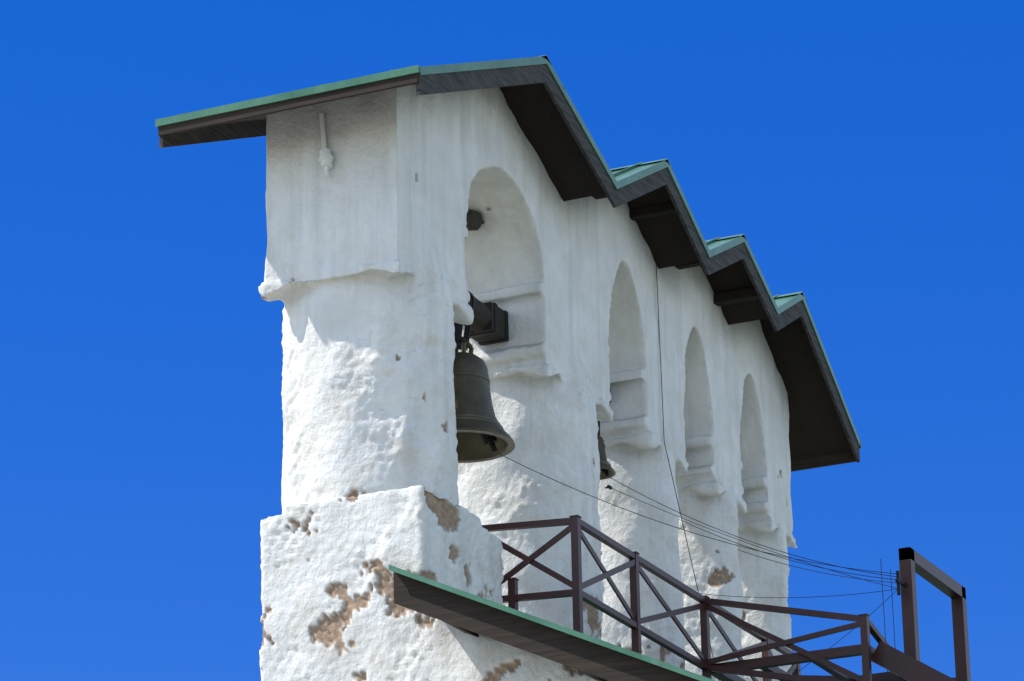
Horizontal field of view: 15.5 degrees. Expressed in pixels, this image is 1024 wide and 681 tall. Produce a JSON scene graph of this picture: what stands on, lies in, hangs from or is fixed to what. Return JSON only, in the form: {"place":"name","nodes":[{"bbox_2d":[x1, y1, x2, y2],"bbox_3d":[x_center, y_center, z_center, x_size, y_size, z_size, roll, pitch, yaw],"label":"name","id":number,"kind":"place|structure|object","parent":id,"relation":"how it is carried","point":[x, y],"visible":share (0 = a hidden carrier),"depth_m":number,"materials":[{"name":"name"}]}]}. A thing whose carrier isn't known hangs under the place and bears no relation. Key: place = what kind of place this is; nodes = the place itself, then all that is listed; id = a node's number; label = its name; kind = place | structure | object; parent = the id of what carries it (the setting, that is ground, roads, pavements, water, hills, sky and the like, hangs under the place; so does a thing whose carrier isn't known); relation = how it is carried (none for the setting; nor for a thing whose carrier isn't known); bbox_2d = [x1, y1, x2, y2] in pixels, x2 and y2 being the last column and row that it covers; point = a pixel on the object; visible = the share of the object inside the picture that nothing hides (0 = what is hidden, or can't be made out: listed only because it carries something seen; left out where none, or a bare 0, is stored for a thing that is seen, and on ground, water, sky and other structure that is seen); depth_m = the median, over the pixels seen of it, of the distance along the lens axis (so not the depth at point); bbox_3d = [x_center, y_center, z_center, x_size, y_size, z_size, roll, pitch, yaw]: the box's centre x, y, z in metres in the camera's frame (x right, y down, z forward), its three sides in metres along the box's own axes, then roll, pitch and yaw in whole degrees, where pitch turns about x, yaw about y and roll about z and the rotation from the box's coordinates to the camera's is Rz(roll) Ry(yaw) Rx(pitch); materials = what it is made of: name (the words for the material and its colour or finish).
{"place":"outdoors","nodes":[
{"label":"outdoors","id":0,"kind":"place"},
{"bbox_2d":[0,0,1023,680],"label":"sky","id":1,"kind":"structure","parent":0,"point":[867,156],"materials":[{"name":"blue"}]},
{"bbox_2d":[389,565,714,680],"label":"lower roof ledge","id":2,"kind":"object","parent":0,"point":[585,654],"depth_m":20.55,"materials":[{"name":"green paint"}]},
{"bbox_2d":[258,84,796,680],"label":"bell tower wall","id":3,"kind":"structure","parent":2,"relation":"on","point":[382,262],"depth_m":23.30,"materials":[{"name":"white paint"}]},
{"bbox_2d":[466,209,484,230],"bbox_3d":[-0.262,-0.782,24.241,0.169,0.155,0.189,-10,-21,23],"label":"beam end","id":4,"kind":"object","parent":3,"relation":"attached to","point":[474,220],"visible":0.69,"depth_m":24.18,"materials":[{"name":"black wood"}]},
{"bbox_2d":[155,55,861,471],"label":"roof","id":5,"kind":"structure","parent":3,"relation":"attached to","point":[573,161],"depth_m":25.30,"materials":[{"name":"green paint"}]},
{"bbox_2d":[454,291,610,476],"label":"bell beams and straps","id":6,"kind":"structure","parent":3,"relation":"attached to","point":[488,325],"depth_m":23.91,"materials":[{"name":"black wood"}]},
{"bbox_2d":[453,337,615,479],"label":"bells","id":7,"kind":"object","parent":6,"relation":"hanging from","point":[475,414],"visible":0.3,"depth_m":23.36,"materials":[{"name":"grey metal"}]},
{"bbox_2d":[319,113,906,680],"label":"cables","id":8,"kind":"object","parent":3,"relation":"attached to","point":[325,159],"visible":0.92,"depth_m":24.41,"materials":[{"name":"black metal"}]},
{"bbox_2d":[481,515,970,680],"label":"steel railing","id":9,"kind":"object","parent":2,"relation":"on","point":[907,665],"visible":0.91,"depth_m":23.71,"materials":[{"name":"metal"}]}
]}

